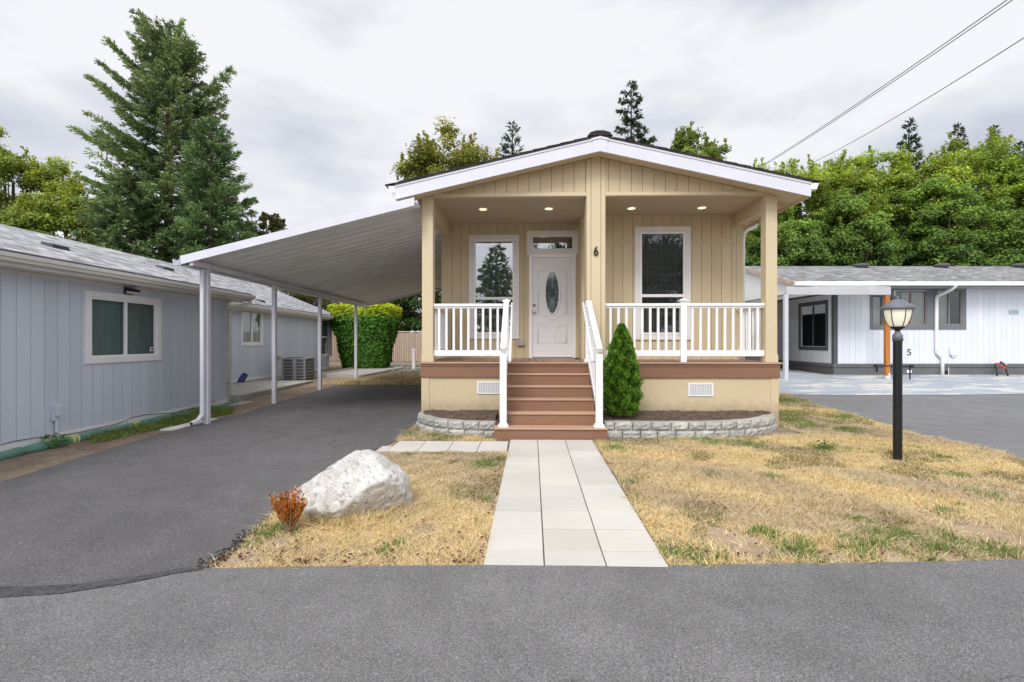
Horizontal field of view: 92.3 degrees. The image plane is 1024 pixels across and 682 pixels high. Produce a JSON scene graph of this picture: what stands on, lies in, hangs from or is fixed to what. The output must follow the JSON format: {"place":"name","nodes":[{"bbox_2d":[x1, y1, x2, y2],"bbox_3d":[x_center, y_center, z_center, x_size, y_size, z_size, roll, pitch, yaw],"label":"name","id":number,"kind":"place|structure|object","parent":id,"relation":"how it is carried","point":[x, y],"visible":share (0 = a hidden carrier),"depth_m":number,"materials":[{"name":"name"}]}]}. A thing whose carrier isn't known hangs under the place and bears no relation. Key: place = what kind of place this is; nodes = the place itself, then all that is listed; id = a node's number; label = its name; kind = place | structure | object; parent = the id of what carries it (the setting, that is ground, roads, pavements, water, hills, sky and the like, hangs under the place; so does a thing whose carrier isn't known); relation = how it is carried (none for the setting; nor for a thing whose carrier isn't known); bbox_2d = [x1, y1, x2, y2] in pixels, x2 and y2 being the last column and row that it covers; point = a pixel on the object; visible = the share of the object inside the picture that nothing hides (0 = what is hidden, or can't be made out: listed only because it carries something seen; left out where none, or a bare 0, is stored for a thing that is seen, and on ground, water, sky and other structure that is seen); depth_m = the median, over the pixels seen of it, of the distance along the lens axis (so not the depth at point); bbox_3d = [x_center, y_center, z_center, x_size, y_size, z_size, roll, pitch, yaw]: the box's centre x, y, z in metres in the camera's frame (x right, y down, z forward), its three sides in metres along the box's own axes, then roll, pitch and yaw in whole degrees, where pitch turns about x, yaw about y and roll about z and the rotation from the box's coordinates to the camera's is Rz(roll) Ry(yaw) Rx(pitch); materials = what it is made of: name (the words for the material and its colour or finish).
{"place":"outdoors","nodes":[
{"label":"outdoors","id":0,"kind":"place"},
{"bbox_2d":[0,385,420,585],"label":"driveway","id":1,"kind":"structure","parent":0,"point":[186,497],"depth_m":5.11,"materials":[{"name":"grey asphalt"}]},
{"bbox_2d":[0,566,202,596],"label":"tar seam","id":2,"kind":"object","parent":1,"relation":"on","point":[6,591],"visible":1,"depth_m":3.01,"materials":[{"name":"grey asphalt"}]},
{"bbox_2d":[160,418,217,430],"bbox_3d":[-5.815,1.505,8.900,0.238,0.030,1.206,0,0,2],"label":"splash strip","id":3,"kind":"object","parent":1,"relation":"on","point":[176,427],"visible":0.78,"depth_m":8.57,"materials":[{"name":"concrete"}]},
{"bbox_2d":[196,505,288,569],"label":"asphalt crumbs","id":4,"kind":"object","parent":1,"relation":"on","point":[234,547],"visible":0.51,"depth_m":3.51,"materials":[{"name":"black asphalt"}]},
{"bbox_2d":[194,449,512,570],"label":"dry lawn grass","id":5,"kind":"structure","parent":0,"point":[431,466],"depth_m":3.97,"materials":[{"name":"beige plant"}]},
{"bbox_2d":[266,485,307,532],"bbox_3d":[-1.771,1.333,3.882,0.305,0.383,0.273,0,0,-24],"label":"withered shrub","id":6,"kind":"object","parent":5,"relation":"on","point":[291,512],"visible":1,"depth_m":3.87,"materials":[{"name":"orange plant"}]},
{"bbox_2d":[289,449,413,520],"bbox_3d":[-1.469,1.341,4.486,1.095,0.615,0.894,0,0,2],"label":"boulder","id":7,"kind":"object","parent":5,"relation":"on","point":[360,480],"visible":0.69,"depth_m":4.21,"materials":[{"name":"grey stone"}]},
{"bbox_2d":[265,478,442,529],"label":"dry grass","id":8,"kind":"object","parent":5,"relation":"on","point":[324,520],"visible":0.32,"depth_m":4.13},
{"bbox_2d":[322,372,420,384],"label":"dry lawn grass","id":9,"kind":"structure","parent":0,"point":[414,378],"depth_m":16.67,"materials":[{"name":"plant"}]},
{"bbox_2d":[316,366,405,377],"bbox_3d":[-6.179,1.282,20.647,2.324,0.188,5.540,0,0,2],"label":"gravel pad","id":10,"kind":"object","parent":9,"relation":"on","point":[344,373],"visible":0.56,"depth_m":19.80,"materials":[{"name":"concrete"}]},
{"bbox_2d":[0,361,828,564],"bbox_3d":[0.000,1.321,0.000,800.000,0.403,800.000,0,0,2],"label":"ground","id":11,"kind":"structure","parent":0,"point":[14,467],"depth_m":7.24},
{"bbox_2d":[0,126,86,238],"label":"deciduous tree","id":12,"kind":"object","parent":11,"relation":"on","point":[32,173],"visible":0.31,"depth_m":26.83,"materials":[{"name":"green plant"}]},
{"bbox_2d":[0,169,109,243],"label":"deciduous tree","id":13,"kind":"object","parent":11,"relation":"on","point":[46,211],"visible":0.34,"depth_m":24.85,"materials":[{"name":"green plant"}]},
{"bbox_2d":[41,433,69,447],"bbox_3d":[-6.537,1.420,7.024,0.354,0.220,0.331,0,0,-38],"label":"weed","id":14,"kind":"object","parent":11,"relation":"on","point":[57,438],"visible":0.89,"depth_m":7.01,"materials":[{"name":"green plant"}]},
{"bbox_2d":[0,400,238,460],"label":"erosion sock","id":15,"kind":"object","parent":11,"relation":"on","point":[21,451],"visible":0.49,"depth_m":7.32,"materials":[{"name":"green fabric"}]},
{"bbox_2d":[68,166,193,262],"bbox_3d":[-19.230,-3.672,24.731,5.988,10.156,6.371,0,0,-29],"label":"conifer tree","id":16,"kind":"object","parent":11,"relation":"on","point":[113,203],"visible":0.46,"depth_m":24.26,"materials":[{"name":"green plant"}]},
{"bbox_2d":[55,8,253,262],"bbox_3d":[-19.849,-9.022,27.747,9.872,20.852,9.260,0,0,-20],"label":"conifer tree","id":17,"kind":"object","parent":11,"relation":"on","point":[175,56],"visible":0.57,"depth_m":27.07,"materials":[{"name":"green plant"}]},
{"bbox_2d":[81,405,236,444],"bbox_3d":[-6.368,1.437,9.080,1.421,0.167,3.715,0,0,2],"label":"green grass strip","id":18,"kind":"object","parent":11,"relation":"on","point":[174,420],"depth_m":8.64,"materials":[{"name":"green plant"}]},
{"bbox_2d":[0,224,333,451],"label":"grey house","id":19,"kind":"structure","parent":11,"relation":"on","point":[93,337],"depth_m":8.47,"materials":[{"name":"blue"}]},
{"bbox_2d":[85,290,160,363],"bbox_3d":[-6.959,-0.220,8.588,0.485,1.170,1.666,0,0,0],"label":"window","id":20,"kind":"structure","parent":19,"relation":"in","point":[118,327],"depth_m":8.54,"materials":[{"name":"glass"}]},
{"bbox_2d":[241,310,262,345],"bbox_3d":[-8.626,-0.437,15.912,0.485,1.185,1.326,0,0,0],"label":"window","id":21,"kind":"structure","parent":19,"relation":"in","point":[252,322],"depth_m":15.92,"materials":[{"name":"white glass"}]},
{"bbox_2d":[322,319,331,356],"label":"window","id":22,"kind":"structure","parent":19,"relation":"in","point":[324,323],"depth_m":22.36,"materials":[{"name":"grey glass"}]},
{"bbox_2d":[141,113,258,262],"bbox_3d":[-16.173,-5.234,26.102,6.361,13.279,7.089,0,0,2],"label":"conifer tree","id":23,"kind":"object","parent":11,"relation":"on","point":[197,200],"visible":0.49,"depth_m":25.43,"materials":[{"name":"green plant"}]},
{"bbox_2d":[223,401,253,405],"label":"stepping slab","id":24,"kind":"structure","parent":11,"relation":"on","point":[241,402],"depth_m":11.54,"materials":[{"name":"concrete"}]},
{"bbox_2d":[239,211,287,286],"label":"deciduous tree","id":25,"kind":"object","parent":11,"relation":"on","point":[276,223],"visible":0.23,"depth_m":33.57,"materials":[{"name":"green plant"}]},
{"bbox_2d":[229,380,312,400],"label":"concrete slab","id":26,"kind":"structure","parent":11,"relation":"on","point":[244,391],"depth_m":13.91,"materials":[{"name":"grey concrete"}]},
{"bbox_2d":[237,373,247,382],"bbox_3d":[-7.910,1.070,14.409,0.320,0.280,0.220,0,0,2],"label":"plastic scoop","id":27,"kind":"object","parent":26,"relation":"on","point":[242,377],"visible":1,"depth_m":14.37,"materials":[{"name":"blue plastic"}]},
{"bbox_2d":[282,357,314,379],"bbox_3d":[-7.550,0.995,17.400,0.820,0.850,0.820,0,0,0],"label":"air conditioner","id":28,"kind":"object","parent":11,"relation":"on","point":[298,368],"visible":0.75,"depth_m":17.01,"materials":[{"name":"grey metal"}]},
{"bbox_2d":[172,197,440,424],"bbox_3d":[-3.644,-0.462,13.908,4.495,4.066,10.755,0,0,0],"label":"carport","id":29,"kind":"object","parent":11,"relation":"on","point":[368,257],"visible":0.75,"depth_m":10.41,"materials":[{"name":"white metal"}]},
{"bbox_2d":[277,289,340,311],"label":"deciduous tree","id":30,"kind":"object","parent":11,"relation":"on","point":[308,299],"visible":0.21,"depth_m":38.61,"materials":[{"name":"green plant"}]},
{"bbox_2d":[326,303,402,368],"bbox_3d":[-6.813,-0.182,22.943,3.210,3.208,2.298,0,0,2],"label":"clipped laurel hedge","id":31,"kind":"object","parent":11,"relation":"on","point":[377,332],"visible":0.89,"depth_m":22.15,"materials":[{"name":"green plant"}]},
{"bbox_2d":[338,297,421,332],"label":"deciduous tree","id":32,"kind":"object","parent":11,"relation":"on","point":[404,328],"visible":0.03,"depth_m":34.86,"materials":[{"name":"green plant"}]},
{"bbox_2d":[329,331,440,361],"bbox_3d":[-7.150,0.343,31.230,16.070,1.920,0.165,0,0,2],"label":"slatted fence","id":33,"kind":"object","parent":11,"relation":"on","point":[405,343],"visible":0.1,"depth_m":31.20,"materials":[{"name":"beige wood"}]},
{"bbox_2d":[390,364,419,373],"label":"river rocks","id":34,"kind":"object","parent":11,"relation":"on","point":[404,370],"visible":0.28,"depth_m":22.00,"materials":[{"name":"grey stone"}]},
{"bbox_2d":[387,289,440,332],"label":"deciduous tree","id":35,"kind":"object","parent":11,"relation":"on","point":[413,322],"visible":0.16,"depth_m":32.77,"materials":[{"name":"green plant"}]},
{"bbox_2d":[412,348,415,368],"bbox_3d":[-4.687,0.843,23.436,0.200,0.970,0.200,0,0,2],"label":"vent pipe","id":36,"kind":"object","parent":11,"relation":"on","point":[413,357],"visible":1,"depth_m":23.36,"materials":[{"name":"white plastic"}]},
{"bbox_2d":[376,441,507,452],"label":"side walkway","id":37,"kind":"structure","parent":11,"relation":"on","point":[437,446],"depth_m":6.99,"materials":[{"name":"concrete"}]},
{"bbox_2d":[390,115,501,180],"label":"deciduous tree","id":38,"kind":"object","parent":11,"relation":"on","point":[424,161],"visible":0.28,"depth_m":29.17,"materials":[{"name":"green plant"}]},
{"bbox_2d":[416,412,496,436],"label":"garden block wall","id":39,"kind":"structure","parent":11,"relation":"on","point":[431,423],"depth_m":7.88,"materials":[{"name":"grey stone"}]},
{"bbox_2d":[423,409,497,420],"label":"planting bed soil","id":40,"kind":"structure","parent":39,"relation":"in","point":[486,415],"depth_m":8.54,"materials":[{"name":"brown soil"}]},
{"bbox_2d":[498,120,523,156],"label":"conifer tree","id":41,"kind":"object","parent":11,"relation":"on","point":[504,146],"visible":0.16,"depth_m":45.60,"materials":[{"name":"green plant"}]},
{"bbox_2d":[483,440,667,566],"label":"paved walkway","id":42,"kind":"structure","parent":11,"relation":"on","point":[570,538],"depth_m":4.25,"materials":[{"name":"concrete"}]},
{"bbox_2d":[385,130,820,440],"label":"manufactured house","id":43,"kind":"structure","parent":11,"relation":"on","point":[560,261],"depth_m":8.92,"materials":[{"name":"beige paint"}]},
{"bbox_2d":[469,234,518,338],"bbox_3d":[-0.396,-1.211,11.262,1.130,2.328,0.605,0,0,2],"label":"window","id":44,"kind":"structure","parent":43,"relation":"in","point":[493,270],"depth_m":11.07,"materials":[{"name":"grey glass"}]},
{"bbox_2d":[532,258,571,356],"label":"door","id":45,"kind":"structure","parent":43,"relation":"in","point":[551,277],"depth_m":10.98,"materials":[{"name":"paint"}]},
{"bbox_2d":[527,230,577,254],"bbox_3d":[0.912,-2.193,11.231,1.144,0.525,0.598,0,0,2],"label":"transom window","id":46,"kind":"structure","parent":43,"relation":"in","point":[569,236],"depth_m":10.95,"materials":[{"name":"white plastic"}]},
{"bbox_2d":[635,226,690,339],"bbox_3d":[3.124,-1.197,10.449,1.152,2.344,0.605,0,0,2],"label":"window","id":47,"kind":"structure","parent":43,"relation":"in","point":[662,253],"depth_m":10.26,"materials":[{"name":"grey glass"}]},
{"bbox_2d":[614,79,657,144],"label":"conifer tree","id":48,"kind":"object","parent":11,"relation":"on","point":[639,134],"visible":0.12,"depth_m":39.64,"materials":[{"name":"green plant"}]},
{"bbox_2d":[603,414,776,437],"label":"garden block wall","id":49,"kind":"structure","parent":11,"relation":"on","point":[763,424],"depth_m":7.77,"materials":[{"name":"grey stone"}]},
{"bbox_2d":[603,410,770,420],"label":"planting bed soil","id":50,"kind":"structure","parent":49,"relation":"in","point":[667,415],"depth_m":8.42,"materials":[{"name":"brown soil"}]},
{"bbox_2d":[603,323,644,417],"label":"arborvitae","id":51,"kind":"object","parent":50,"relation":"on","point":[621,379],"visible":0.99,"depth_m":8.12,"materials":[{"name":"green plant"}]},
{"bbox_2d":[670,121,731,160],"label":"deciduous tree","id":52,"kind":"object","parent":11,"relation":"on","point":[684,141],"visible":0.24,"depth_m":28.99,"materials":[{"name":"green plant"}]},
{"bbox_2d":[745,157,808,248],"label":"deciduous tree","id":53,"kind":"object","parent":11,"relation":"on","point":[748,237],"visible":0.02,"depth_m":31.91,"materials":[{"name":"green plant"}]},
{"bbox_2d":[745,206,843,265],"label":"deciduous tree","id":54,"kind":"object","parent":11,"relation":"on","point":[793,249],"visible":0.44,"depth_m":26.58,"materials":[{"name":"green plant"}]},
{"bbox_2d":[745,154,867,265],"bbox_3d":[17.921,-5.225,30.907,7.978,12.919,7.396,0,0,2],"label":"deciduous tree","id":55,"kind":"object","parent":11,"relation":"on","point":[814,174],"visible":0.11,"depth_m":29.10,"materials":[{"name":"green plant"}]},
{"bbox_2d":[799,185,907,265],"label":"deciduous tree","id":56,"kind":"object","parent":11,"relation":"on","point":[852,249],"visible":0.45,"depth_m":26.59,"materials":[{"name":"green plant"}]},
{"bbox_2d":[802,149,908,265],"bbox_3d":[20.192,-5.196,30.014,5.992,12.848,6.591,0,0,2],"label":"deciduous tree","id":57,"kind":"object","parent":11,"relation":"on","point":[864,182],"visible":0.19,"depth_m":28.67,"materials":[{"name":"green plant"}]},
{"bbox_2d":[825,140,937,265],"bbox_3d":[23.744,-5.602,32.122,7.413,13.661,7.782,0,0,2],"label":"deciduous tree","id":58,"kind":"object","parent":11,"relation":"on","point":[901,223],"visible":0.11,"depth_m":30.24,"materials":[{"name":"green plant"}]},
{"bbox_2d":[745,263,1023,379],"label":"white house","id":59,"kind":"structure","parent":11,"relation":"on","point":[966,320],"depth_m":16.89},
{"bbox_2d":[800,303,825,347],"bbox_3d":[11.332,-0.550,18.076,0.570,1.580,1.555,0,0,0],"label":"window","id":60,"kind":"structure","parent":59,"relation":"in","point":[814,317],"depth_m":18.77,"materials":[{"name":"black glass"}]},
{"bbox_2d":[872,296,891,324],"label":"window","id":61,"kind":"structure","parent":59,"relation":"in","point":[877,301],"depth_m":16.96,"materials":[{"name":"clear glass"}]},
{"bbox_2d":[896,291,925,324],"bbox_3d":[13.700,-1.130,17.164,1.047,1.163,0.570,0,0,0],"label":"window","id":62,"kind":"structure","parent":59,"relation":"in","point":[917,298],"depth_m":16.96,"materials":[{"name":"grey glass"}]},
{"bbox_2d":[937,290,961,324],"bbox_3d":[15.011,-1.146,17.168,0.861,1.193,0.570,0,0,0],"label":"window","id":63,"kind":"structure","parent":59,"relation":"in","point":[949,304],"depth_m":16.97,"materials":[{"name":"grey glass"}]},
{"bbox_2d":[889,117,925,217],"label":"conifer tree","id":64,"kind":"object","parent":11,"relation":"on","point":[911,138],"visible":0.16,"depth_m":43.65,"materials":[{"name":"green plant"}]},
{"bbox_2d":[874,131,1006,265],"bbox_3d":[25.019,-5.527,29.954,6.424,13.523,6.312,0,0,2],"label":"deciduous tree","id":65,"kind":"object","parent":11,"relation":"on","point":[945,164],"visible":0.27,"depth_m":28.88,"materials":[{"name":"green plant"}]},
{"bbox_2d":[891,170,1004,265],"bbox_3d":[24.628,-4.155,28.152,5.786,10.781,6.137,0,0,2],"label":"deciduous tree","id":66,"kind":"object","parent":11,"relation":"on","point":[929,247],"visible":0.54,"depth_m":27.03,"materials":[{"name":"green plant"}]},
{"bbox_2d":[946,122,969,164],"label":"conifer tree","id":67,"kind":"object","parent":11,"relation":"on","point":[957,128],"visible":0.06,"depth_m":43.81,"materials":[{"name":"green plant"}]},
{"bbox_2d":[919,127,1023,246],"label":"deciduous tree","id":68,"kind":"object","parent":11,"relation":"on","point":[981,150],"visible":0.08,"depth_m":30.28,"materials":[{"name":"green plant"}]},
{"bbox_2d":[949,147,1023,257],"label":"deciduous tree","id":69,"kind":"object","parent":11,"relation":"on","point":[1008,178],"visible":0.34,"depth_m":29.45,"materials":[{"name":"green plant"}]},
{"bbox_2d":[982,124,1009,185],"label":"conifer tree","id":70,"kind":"object","parent":11,"relation":"on","point":[994,139],"visible":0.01,"depth_m":43.86,"materials":[{"name":"green plant"}]},
{"bbox_2d":[970,192,1023,265],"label":"deciduous tree","id":71,"kind":"object","parent":11,"relation":"on","point":[1014,239],"visible":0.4,"depth_m":27.04,"materials":[{"name":"green plant"}]},
{"bbox_2d":[1010,141,1023,159],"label":"conifer tree","id":72,"kind":"object","parent":11,"relation":"on","point":[1019,143],"visible":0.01,"depth_m":43.90,"materials":[{"name":"green plant"}]},
{"bbox_2d":[0,559,1023,681],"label":"street","id":73,"kind":"structure","parent":0,"point":[944,621],"depth_m":2.60,"materials":[{"name":"grey asphalt"}]},
{"bbox_2d":[0,0,1023,321],"label":"sky","id":74,"kind":"structure","parent":0,"point":[326,96],"materials":[{"name":"white"}]},
{"bbox_2d":[591,392,1023,570],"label":"dry lawn grass","id":75,"kind":"structure","parent":0,"point":[811,421],"depth_m":4.98,"materials":[{"name":"beige plant"}]},
{"bbox_2d":[212,455,993,563],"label":"grass tufts","id":76,"kind":"object","parent":75,"relation":"on","point":[315,559],"visible":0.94,"depth_m":3.46,"materials":[{"name":"beige plant"}]},
{"bbox_2d":[815,440,834,449],"bbox_3d":[4.341,1.444,6.838,0.223,0.139,0.198,0,0,20],"label":"weed","id":77,"kind":"object","parent":75,"relation":"on","point":[824,443],"visible":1,"depth_m":6.84,"materials":[{"name":"green plant"}]},
{"bbox_2d":[880,296,915,459],"bbox_3d":[4.951,0.521,6.315,0.372,2.203,0.372,0,0,2],"label":"lamp post","id":78,"kind":"object","parent":75,"relation":"on","point":[897,313],"visible":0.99,"depth_m":6.27,"materials":[{"name":"black metal"}]},
{"bbox_2d":[766,0,1006,162],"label":"power line","id":79,"kind":"object","parent":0,"point":[904,71],"visible":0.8,"depth_m":21.71,"materials":[{"name":"grey metal"}]},
{"bbox_2d":[765,0,1011,164],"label":"power line","id":80,"kind":"object","parent":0,"point":[903,74],"visible":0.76,"depth_m":22.07,"materials":[{"name":"grey metal"}]},
{"bbox_2d":[779,369,1023,394],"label":"painted patio","id":81,"kind":"structure","parent":0,"point":[796,382],"depth_m":14.24,"materials":[{"name":"grey paint"}]},
{"bbox_2d":[873,364,913,378],"bbox_3d":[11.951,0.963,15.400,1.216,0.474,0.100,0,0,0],"label":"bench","id":82,"kind":"object","parent":81,"relation":"on","point":[877,366],"visible":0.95,"depth_m":15.38,"materials":[{"name":"black metal"}]},
{"bbox_2d":[792,394,1023,458],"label":"neighbour driveway","id":83,"kind":"structure","parent":0,"point":[995,421],"depth_m":9.86,"materials":[{"name":"grey asphalt"}]},
{"bbox_2d":[816,38,1023,160],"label":"power line","id":84,"kind":"object","parent":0,"point":[934,93],"visible":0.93,"depth_m":21.64,"materials":[{"name":"grey metal"}]},
{"bbox_2d":[994,361,1008,375],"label":"jumper cables","id":85,"kind":"object","parent":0,"point":[1005,367],"visible":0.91,"depth_m":16.57,"materials":[{"name":"metal"}]},
{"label":"lawn soil","id":86,"kind":"structure","parent":0,"visible":0},
{"bbox_2d":[392,422,495,441],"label":"dry lawn grass","id":87,"kind":"structure","parent":86,"relation":"on","point":[414,433],"depth_m":7.62,"materials":[{"name":"beige plant"}]}
]}

